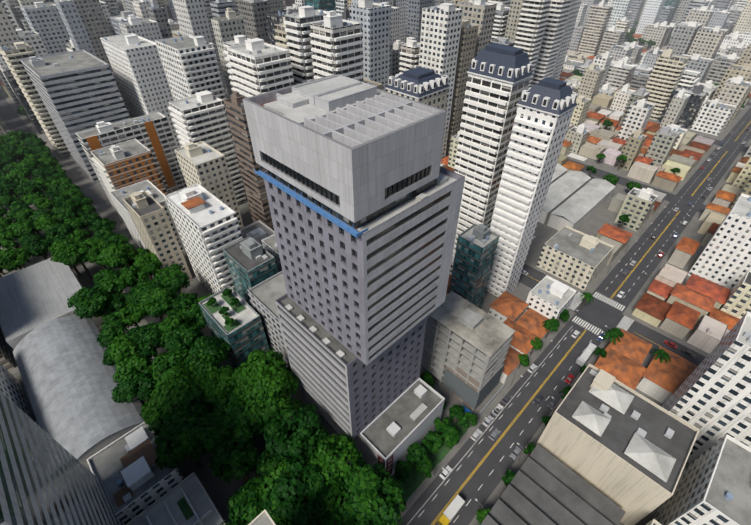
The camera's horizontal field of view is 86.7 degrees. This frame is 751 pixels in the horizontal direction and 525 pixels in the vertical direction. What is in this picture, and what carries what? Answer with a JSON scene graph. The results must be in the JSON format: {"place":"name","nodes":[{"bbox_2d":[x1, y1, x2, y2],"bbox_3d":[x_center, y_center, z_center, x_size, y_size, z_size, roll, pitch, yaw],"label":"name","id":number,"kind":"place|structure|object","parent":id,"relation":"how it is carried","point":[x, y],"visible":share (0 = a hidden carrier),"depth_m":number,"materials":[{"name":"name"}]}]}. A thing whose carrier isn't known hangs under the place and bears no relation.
{"place":"outdoors","nodes":[
{"label":"outdoors","id":0,"kind":"place"},
{"bbox_2d":[0,93,750,524],"bbox_3d":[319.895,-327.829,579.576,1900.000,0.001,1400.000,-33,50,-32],"label":"road","id":1,"kind":"structure","parent":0,"point":[598,313],"depth_m":160.55,"materials":[{"name":"grey asphalt"}]},
{"bbox_2d":[439,465,452,479],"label":"white car","id":2,"kind":"object","parent":1,"relation":"on","point":[446,472],"visible":1,"depth_m":121.71,"materials":[{"name":"white paint"}]},
{"bbox_2d":[437,495,464,524],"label":"yellow truck","id":3,"kind":"object","parent":1,"relation":"on","point":[454,507],"visible":1,"depth_m":112.01,"materials":[{"name":"yellow paint"}]},
{"bbox_2d":[470,429,481,441],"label":"parked car","id":4,"kind":"object","parent":1,"relation":"on","point":[477,433],"visible":1,"depth_m":130.48,"materials":[{"name":"grey paint"}]},
{"bbox_2d":[482,415,493,427],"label":"parked car","id":5,"kind":"object","parent":1,"relation":"on","point":[487,421],"visible":1,"depth_m":134.32,"materials":[{"name":"grey paint"}]},
{"bbox_2d":[488,428,500,440],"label":"silver car","id":6,"kind":"object","parent":1,"relation":"on","point":[495,433],"visible":1,"depth_m":130.68,"materials":[{"name":"grey paint"}]},
{"bbox_2d":[492,408,502,416],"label":"car","id":7,"kind":"object","parent":1,"relation":"on","point":[495,412],"visible":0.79,"depth_m":136.88,"materials":[{"name":"grey paint"}]},
{"bbox_2d":[492,404,502,411],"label":"parked car","id":8,"kind":"object","parent":1,"relation":"on","point":[498,407],"visible":0.46,"depth_m":138.06,"materials":[{"name":"white paint"}]},
{"bbox_2d":[501,393,511,404],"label":"parked car","id":9,"kind":"object","parent":1,"relation":"on","point":[506,399],"visible":1,"depth_m":140.48,"materials":[{"name":"grey paint"}]},
{"bbox_2d":[509,446,521,459],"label":"parked car","id":10,"kind":"object","parent":1,"relation":"on","point":[517,450],"visible":1,"depth_m":126.33,"materials":[{"name":"grey paint"}]},
{"bbox_2d":[527,364,537,373],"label":"parked car","id":11,"kind":"object","parent":1,"relation":"on","point":[532,368],"visible":1,"depth_m":150.14,"materials":[{"name":"grey paint"}]},
{"bbox_2d":[533,394,543,405],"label":"black car","id":12,"kind":"object","parent":1,"relation":"on","point":[538,399],"visible":1,"depth_m":140.49,"materials":[{"name":"grey paint"}]},
{"bbox_2d":[547,397,557,408],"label":"parked car","id":13,"kind":"object","parent":1,"relation":"on","point":[552,403],"visible":0.9,"depth_m":139.38,"materials":[{"name":"grey paint"}]},
{"bbox_2d":[564,374,574,383],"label":"red car","id":14,"kind":"object","parent":1,"relation":"on","point":[569,378],"visible":1,"depth_m":146.93,"materials":[{"name":"red paint"}]},
{"bbox_2d":[571,330,579,338],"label":"white car","id":15,"kind":"object","parent":1,"relation":"on","point":[575,334],"visible":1,"depth_m":162.59,"materials":[{"name":"white paint"}]},
{"bbox_2d":[407,119,749,524],"bbox_3d":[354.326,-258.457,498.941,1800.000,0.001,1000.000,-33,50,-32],"label":"road markings","id":16,"kind":"object","parent":1,"relation":"on","point":[566,353],"visible":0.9,"depth_m":165.63,"materials":[{"name":"white paint"}]},
{"bbox_2d":[575,343,596,367],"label":"bus","id":17,"kind":"object","parent":1,"relation":"on","point":[589,350],"visible":0.94,"depth_m":152.72,"materials":[{"name":"grey paint"}]},
{"bbox_2d":[596,333,603,341],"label":"parked car","id":18,"kind":"object","parent":1,"relation":"on","point":[600,338],"visible":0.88,"depth_m":161.45,"materials":[{"name":"blue paint"}]},
{"bbox_2d":[617,291,624,297],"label":"white car","id":19,"kind":"object","parent":1,"relation":"on","point":[620,294],"visible":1,"depth_m":180.02,"materials":[{"name":"white paint"}]},
{"bbox_2d":[663,340,676,348],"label":"car","id":20,"kind":"object","parent":1,"relation":"on","point":[671,344],"visible":1,"depth_m":158.93,"materials":[{"name":"red paint"}]},
{"bbox_2d":[681,348,695,357],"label":"black car","id":21,"kind":"object","parent":1,"relation":"on","point":[688,352],"visible":1,"depth_m":155.80,"materials":[{"name":"grey paint"}]},
{"bbox_2d":[0,25,750,524],"bbox_3d":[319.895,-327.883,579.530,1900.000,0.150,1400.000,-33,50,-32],"label":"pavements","id":22,"kind":"structure","parent":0,"point":[222,491],"depth_m":189.47,"materials":[{"name":"grey concrete"}]},
{"bbox_2d":[0,130,135,279],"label":"park trees","id":23,"kind":"object","parent":22,"relation":"on","point":[70,208],"visible":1,"depth_m":200.62,"materials":[{"name":"green plant"}]},
{"bbox_2d":[67,244,406,524],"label":"trees","id":24,"kind":"object","parent":22,"relation":"on","point":[313,471],"visible":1,"depth_m":114.88,"materials":[{"name":"green plant"}]},
{"bbox_2d":[16,21,748,121],"bbox_3d":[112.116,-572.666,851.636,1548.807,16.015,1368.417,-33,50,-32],"label":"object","id":25,"kind":"object","parent":22,"relation":"on","point":[629,35],"visible":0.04,"depth_m":503.50,"materials":[{"name":"green plant"}]},
{"bbox_2d":[391,416,467,500],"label":"grass strip","id":26,"kind":"object","parent":22,"relation":"on","point":[414,481],"visible":0.32,"depth_m":124.65,"materials":[{"name":"green plant"}]},
{"bbox_2d":[394,292,670,523],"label":"street trees","id":27,"kind":"object","parent":22,"relation":"on","point":[450,435],"visible":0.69,"depth_m":125.19,"materials":[{"name":"green plant"}]},
{"bbox_2d":[434,206,692,507],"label":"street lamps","id":28,"kind":"object","parent":22,"relation":"on","point":[581,358],"visible":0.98,"depth_m":150.53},
{"bbox_2d":[586,119,680,228],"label":"trees","id":29,"kind":"object","parent":22,"relation":"on","point":[612,179],"visible":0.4,"depth_m":253.18,"materials":[{"name":"green plant"}]},
{"label":"ground","id":30,"kind":"structure","parent":0,"visible":0},
{"bbox_2d":[0,328,13,370],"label":"building","id":31,"kind":"structure","parent":30,"relation":"on","point":[6,361],"depth_m":151.01,"materials":[{"name":"concrete"}]},
{"bbox_2d":[0,364,31,418],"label":"building","id":32,"kind":"structure","parent":30,"relation":"on","point":[10,388],"depth_m":135.94,"materials":[{"name":"concrete"}]},
{"bbox_2d":[0,258,103,348],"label":"flat hall","id":33,"kind":"structure","parent":30,"relation":"on","point":[34,296],"depth_m":161.76,"materials":[{"name":"grey metal"}]},
{"bbox_2d":[0,391,124,524],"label":"banded tower","id":34,"kind":"structure","parent":30,"relation":"on","point":[46,478],"depth_m":75.71,"materials":[{"name":"metal"}]},
{"bbox_2d":[20,50,129,181],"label":"banded slab","id":35,"kind":"structure","parent":30,"relation":"on","point":[77,90],"depth_m":238.12,"materials":[{"name":"concrete"}]},
{"bbox_2d":[13,315,143,470],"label":"vaulted hall","id":36,"kind":"structure","parent":30,"relation":"on","point":[81,415],"depth_m":130.04,"materials":[{"name":"grey metal"}]},
{"bbox_2d":[90,139,167,216],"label":"apartment building","id":37,"kind":"structure","parent":30,"relation":"on","point":[124,164],"depth_m":202.94,"materials":[{"name":"concrete"}]},
{"bbox_2d":[75,112,186,211],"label":"slab","id":38,"kind":"structure","parent":30,"relation":"on","point":[120,131],"depth_m":222.83,"materials":[{"name":"concrete"}]},
{"bbox_2d":[86,121,175,187],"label":"building facade panels","id":39,"kind":"object","parent":38,"relation":"attached to","point":[93,142],"visible":0.77,"depth_m":228.87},
{"bbox_2d":[86,421,184,523],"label":"terrace block","id":40,"kind":"structure","parent":30,"relation":"on","point":[144,482],"depth_m":109.31,"materials":[{"name":"concrete"}]},
{"bbox_2d":[113,427,212,524],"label":"rooftop structures","id":41,"kind":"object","parent":40,"relation":"on","point":[139,443],"depth_m":110.73,"materials":[{"name":"grey concrete"}]},
{"bbox_2d":[100,27,181,148],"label":"tower","id":42,"kind":"structure","parent":30,"relation":"on","point":[135,61],"depth_m":252.44,"materials":[{"name":"concrete"}]},
{"bbox_2d":[110,179,184,250],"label":"building","id":43,"kind":"structure","parent":30,"relation":"on","point":[147,185],"depth_m":193.72,"materials":[{"name":"concrete"}]},
{"bbox_2d":[123,191,192,280],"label":"apartments","id":44,"kind":"structure","parent":30,"relation":"on","point":[146,210],"depth_m":168.27,"materials":[{"name":"concrete"}]},
{"bbox_2d":[125,472,226,524],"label":"building","id":45,"kind":"structure","parent":30,"relation":"on","point":[195,491],"depth_m":108.38,"materials":[{"name":"grey concrete"}]},
{"bbox_2d":[155,35,240,172],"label":"building","id":46,"kind":"structure","parent":30,"relation":"on","point":[190,65],"depth_m":222.90,"materials":[{"name":"white concrete"}]},
{"bbox_2d":[164,183,242,293],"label":"apartments","id":47,"kind":"structure","parent":30,"relation":"on","point":[209,232],"depth_m":156.57,"materials":[{"name":"concrete"}]},
{"bbox_2d":[181,196,205,213],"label":"rooftop structure","id":48,"kind":"object","parent":47,"relation":"on","point":[193,205],"visible":0.96,"depth_m":153.29,"materials":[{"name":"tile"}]},
{"bbox_2d":[168,90,246,204],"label":"building","id":49,"kind":"structure","parent":30,"relation":"on","point":[199,116],"depth_m":204.00,"materials":[{"name":"concrete"}]},
{"bbox_2d":[174,141,243,228],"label":"building","id":50,"kind":"structure","parent":30,"relation":"on","point":[203,164],"depth_m":184.67,"materials":[{"name":"concrete"}]},
{"bbox_2d":[198,286,269,367],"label":"glass office building","id":51,"kind":"structure","parent":30,"relation":"on","point":[246,338],"depth_m":140.93,"materials":[{"name":"teal glass"}]},
{"bbox_2d":[203,288,245,332],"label":"roof garden","id":52,"kind":"object","parent":51,"relation":"on","point":[212,305],"visible":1,"depth_m":140.41,"materials":[{"name":"green plant"}]},
{"bbox_2d":[223,86,273,230],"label":"dark tower","id":53,"kind":"structure","parent":30,"relation":"on","point":[255,190],"depth_m":179.46,"materials":[{"name":"concrete"}]},
{"bbox_2d":[222,237,277,306],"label":"glass office","id":54,"kind":"structure","parent":30,"relation":"on","point":[251,262],"depth_m":148.00,"materials":[{"name":"glass"}]},
{"bbox_2d":[240,220,274,246],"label":"building","id":55,"kind":"structure","parent":30,"relation":"on","point":[258,231],"depth_m":181.77,"materials":[{"name":"concrete"}]},
{"bbox_2d":[227,37,293,97],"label":"building","id":56,"kind":"structure","parent":30,"relation":"on","point":[259,66],"depth_m":181.28,"materials":[{"name":"concrete"}]},
{"bbox_2d":[248,510,275,524],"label":"building","id":57,"kind":"structure","parent":30,"relation":"on","point":[263,518],"depth_m":78.86,"materials":[{"name":"concrete"}]},
{"bbox_2d":[247,271,291,371],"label":"building","id":58,"kind":"structure","parent":30,"relation":"on","point":[265,295],"depth_m":141.98,"materials":[{"name":"concrete"}]},
{"bbox_2d":[265,6,300,45],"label":"apartment building","id":59,"kind":"structure","parent":30,"relation":"on","point":[273,18],"depth_m":248.20,"materials":[{"name":"glass"}]},
{"bbox_2d":[283,0,294,8],"bbox_3d":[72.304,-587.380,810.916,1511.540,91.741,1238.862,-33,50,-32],"label":"apartment building","id":60,"kind":"structure","parent":30,"relation":"on","point":[288,3],"depth_m":460.10,"materials":[{"name":"concrete"}]},
{"bbox_2d":[0,0,688,156],"bbox_3d":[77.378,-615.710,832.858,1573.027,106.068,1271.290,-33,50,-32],"label":"cream building","id":61,"kind":"structure","parent":30,"relation":"on","point":[665,76],"depth_m":279.25,"materials":[{"name":"concrete"}]},
{"bbox_2d":[242,74,464,476],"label":"tower","id":62,"kind":"structure","parent":30,"relation":"on","point":[364,189],"depth_m":80.44,"materials":[{"name":"grey concrete"}]},
{"bbox_2d":[3,0,707,133],"bbox_3d":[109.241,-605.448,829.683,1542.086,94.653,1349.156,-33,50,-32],"label":"apartment buildings","id":63,"kind":"structure","parent":30,"relation":"on","point":[693,106],"depth_m":315.33,"materials":[{"name":"concrete"}]},
{"bbox_2d":[0,0,747,106],"bbox_3d":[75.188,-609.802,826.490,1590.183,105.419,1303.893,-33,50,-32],"label":"apartment buildings","id":64,"kind":"structure","parent":30,"relation":"on","point":[321,43],"depth_m":294.32,"materials":[{"name":"concrete"}]},
{"bbox_2d":[0,0,750,272],"bbox_3d":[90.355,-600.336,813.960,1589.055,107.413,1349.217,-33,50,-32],"label":"apartment buildings","id":65,"kind":"structure","parent":30,"relation":"on","point":[189,17],"depth_m":296.89,"materials":[{"name":"concrete"}]},
{"bbox_2d":[0,0,750,156],"bbox_3d":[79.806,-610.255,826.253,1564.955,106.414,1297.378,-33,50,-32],"label":"apartment buildings","id":66,"kind":"structure","parent":30,"relation":"on","point":[468,40],"depth_m":268.22,"materials":[{"name":"concrete"}]},
{"bbox_2d":[0,29,750,108],"bbox_3d":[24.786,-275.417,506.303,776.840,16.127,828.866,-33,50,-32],"label":"apartment buildings","id":67,"kind":"structure","parent":30,"relation":"on","point":[604,100],"depth_m":383.02,"materials":[{"name":"concrete"}]},
{"bbox_2d":[1,0,750,158],"bbox_3d":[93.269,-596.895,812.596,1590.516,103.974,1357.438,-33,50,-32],"label":"apartment buildings","id":68,"kind":"structure","parent":30,"relation":"on","point":[695,40],"depth_m":308.22,"materials":[{"name":"concrete"}]},
{"bbox_2d":[16,0,750,101],"bbox_3d":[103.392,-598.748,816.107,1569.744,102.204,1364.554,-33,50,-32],"label":"cream building","id":69,"kind":"structure","parent":30,"relation":"on","point":[229,26],"depth_m":355.55,"materials":[{"name":"concrete"}]},
{"bbox_2d":[113,0,679,23],"bbox_3d":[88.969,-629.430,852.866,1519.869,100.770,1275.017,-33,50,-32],"label":"teal building","id":70,"kind":"structure","parent":30,"relation":"on","point":[326,5],"depth_m":313.00,"materials":[{"name":"concrete"}]},
{"bbox_2d":[387,88,448,110],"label":"mansard tower","id":71,"kind":"structure","parent":30,"relation":"on","point":[438,100],"depth_m":153.03,"materials":[{"name":"white concrete"}]},
{"bbox_2d":[386,67,449,98],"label":"mansard roof","id":72,"kind":"structure","parent":71,"relation":"on","point":[419,82],"depth_m":149.02,"materials":[{"name":"blue metal"}]},
{"bbox_2d":[110,0,734,51],"bbox_3d":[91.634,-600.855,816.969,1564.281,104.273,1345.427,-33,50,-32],"label":"apartment buildings","id":73,"kind":"structure","parent":30,"relation":"on","point":[252,13],"depth_m":295.84,"materials":[{"name":"concrete"}]},
{"bbox_2d":[446,274,450,294],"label":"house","id":74,"kind":"structure","parent":30,"relation":"on","point":[448,285],"depth_m":175.60,"materials":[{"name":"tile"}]},
{"bbox_2d":[449,249,455,274],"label":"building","id":75,"kind":"structure","parent":30,"relation":"on","point":[452,261],"depth_m":181.00,"materials":[{"name":"concrete"}]},
{"bbox_2d":[420,291,514,418],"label":"beige apartment building","id":76,"kind":"structure","parent":30,"relation":"on","point":[466,345],"depth_m":130.21,"materials":[{"name":"concrete"}]},
{"bbox_2d":[448,224,499,308],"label":"glass office","id":77,"kind":"structure","parent":30,"relation":"on","point":[476,247],"depth_m":152.85,"materials":[{"name":"glass"}]},
{"bbox_2d":[210,0,742,89],"bbox_3d":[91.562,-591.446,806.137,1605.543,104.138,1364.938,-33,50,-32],"label":"apartment buildings","id":78,"kind":"structure","parent":30,"relation":"on","point":[641,75],"depth_m":465.23,"materials":[{"name":"concrete"}]},
{"bbox_2d":[454,73,530,249],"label":"mansard tower","id":79,"kind":"structure","parent":30,"relation":"on","point":[489,110],"depth_m":152.01,"materials":[{"name":"white concrete"}]},
{"bbox_2d":[467,43,532,83],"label":"mansard roof","id":80,"kind":"structure","parent":79,"relation":"on","point":[505,63],"depth_m":135.09,"materials":[{"name":"blue metal"}]},
{"bbox_2d":[488,291,528,322],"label":"house","id":81,"kind":"structure","parent":30,"relation":"on","point":[505,305],"depth_m":164.88,"materials":[{"name":"tile"}]},
{"bbox_2d":[499,347,522,383],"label":"house","id":82,"kind":"structure","parent":30,"relation":"on","point":[511,363],"depth_m":145.56,"materials":[{"name":"tile"}]},
{"bbox_2d":[503,318,540,355],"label":"house","id":83,"kind":"structure","parent":30,"relation":"on","point":[522,337],"depth_m":151.63,"materials":[{"name":"tile"}]},
{"bbox_2d":[486,105,573,296],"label":"mansard tower","id":84,"kind":"structure","parent":30,"relation":"on","point":[536,142],"depth_m":146.06,"materials":[{"name":"white concrete"}]},
{"bbox_2d":[516,77,577,116],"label":"mansard roof","id":85,"kind":"structure","parent":84,"relation":"on","point":[554,97],"depth_m":126.29,"materials":[{"name":"blue metal"}]},
{"bbox_2d":[515,308,549,339],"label":"house","id":86,"kind":"structure","parent":30,"relation":"on","point":[530,320],"depth_m":159.34,"materials":[{"name":"tile"}]},
{"bbox_2d":[525,275,576,320],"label":"building","id":87,"kind":"structure","parent":30,"relation":"on","point":[549,297],"depth_m":163.88,"materials":[{"name":"concrete"}]},
{"bbox_2d":[481,444,625,524],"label":"sawtooth shed","id":88,"kind":"structure","parent":30,"relation":"on","point":[544,487],"depth_m":108.76,"materials":[{"name":"grey metal"}]},
{"bbox_2d":[440,131,666,265],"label":"low-rise buildings","id":89,"kind":"structure","parent":30,"relation":"on","point":[639,207],"depth_m":215.20,"materials":[{"name":"concrete"}]},
{"bbox_2d":[532,163,615,239],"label":"white roofed sheds","id":90,"kind":"object","parent":30,"relation":"on","point":[574,199],"visible":0.48,"depth_m":229.03,"materials":[{"name":"white metal"}]},
{"bbox_2d":[537,225,614,289],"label":"building","id":91,"kind":"structure","parent":30,"relation":"on","point":[583,257],"depth_m":185.38,"materials":[{"name":"concrete"},{"name":"painted plaster"},{"name":"glass"}]},
{"bbox_2d":[536,363,698,524],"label":"beige hall","id":92,"kind":"structure","parent":30,"relation":"on","point":[608,468],"depth_m":109.24,"materials":[{"name":"concrete"}]},
{"bbox_2d":[572,383,675,481],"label":"skylights","id":93,"kind":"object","parent":92,"relation":"on","point":[650,457],"depth_m":107.39,"materials":[{"name":"white glass"}]},
{"bbox_2d":[594,346,646,389],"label":"house","id":94,"kind":"structure","parent":30,"relation":"on","point":[625,370],"depth_m":142.26,"materials":[{"name":"tile"}]},
{"bbox_2d":[608,328,652,364],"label":"house","id":95,"kind":"structure","parent":30,"relation":"on","point":[636,349],"depth_m":150.44,"materials":[{"name":"tile"}]},
{"bbox_2d":[560,83,714,191],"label":"city block buildings","id":96,"kind":"structure","parent":30,"relation":"on","point":[651,151],"depth_m":284.14,"materials":[{"name":"concrete"}]},
{"bbox_2d":[646,519,661,524],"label":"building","id":97,"kind":"structure","parent":30,"relation":"on","point":[653,522],"depth_m":97.56,"materials":[{"name":"concrete"}]},
{"bbox_2d":[636,346,697,404],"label":"house","id":98,"kind":"structure","parent":30,"relation":"on","point":[662,382],"depth_m":140.43,"materials":[{"name":"tile"}]},
{"bbox_2d":[632,203,750,353],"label":"houses","id":99,"kind":"structure","parent":30,"relation":"on","point":[714,313],"depth_m":166.63,"materials":[{"name":"tile"}]},
{"bbox_2d":[654,434,750,524],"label":"building","id":100,"kind":"structure","parent":30,"relation":"on","point":[713,486],"depth_m":95.70,"materials":[{"name":"concrete"}]},
{"bbox_2d":[662,311,750,463],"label":"white tower","id":101,"kind":"structure","parent":30,"relation":"on","point":[710,398],"depth_m":109.10,"materials":[{"name":"concrete"}]},
{"bbox_2d":[688,193,750,291],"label":"building","id":102,"kind":"structure","parent":30,"relation":"on","point":[724,258],"depth_m":175.40,"materials":[{"name":"concrete"}]},
{"bbox_2d":[712,146,750,208],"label":"houses","id":103,"kind":"structure","parent":30,"relation":"on","point":[739,179],"depth_m":241.55,"materials":[{"name":"concrete"}]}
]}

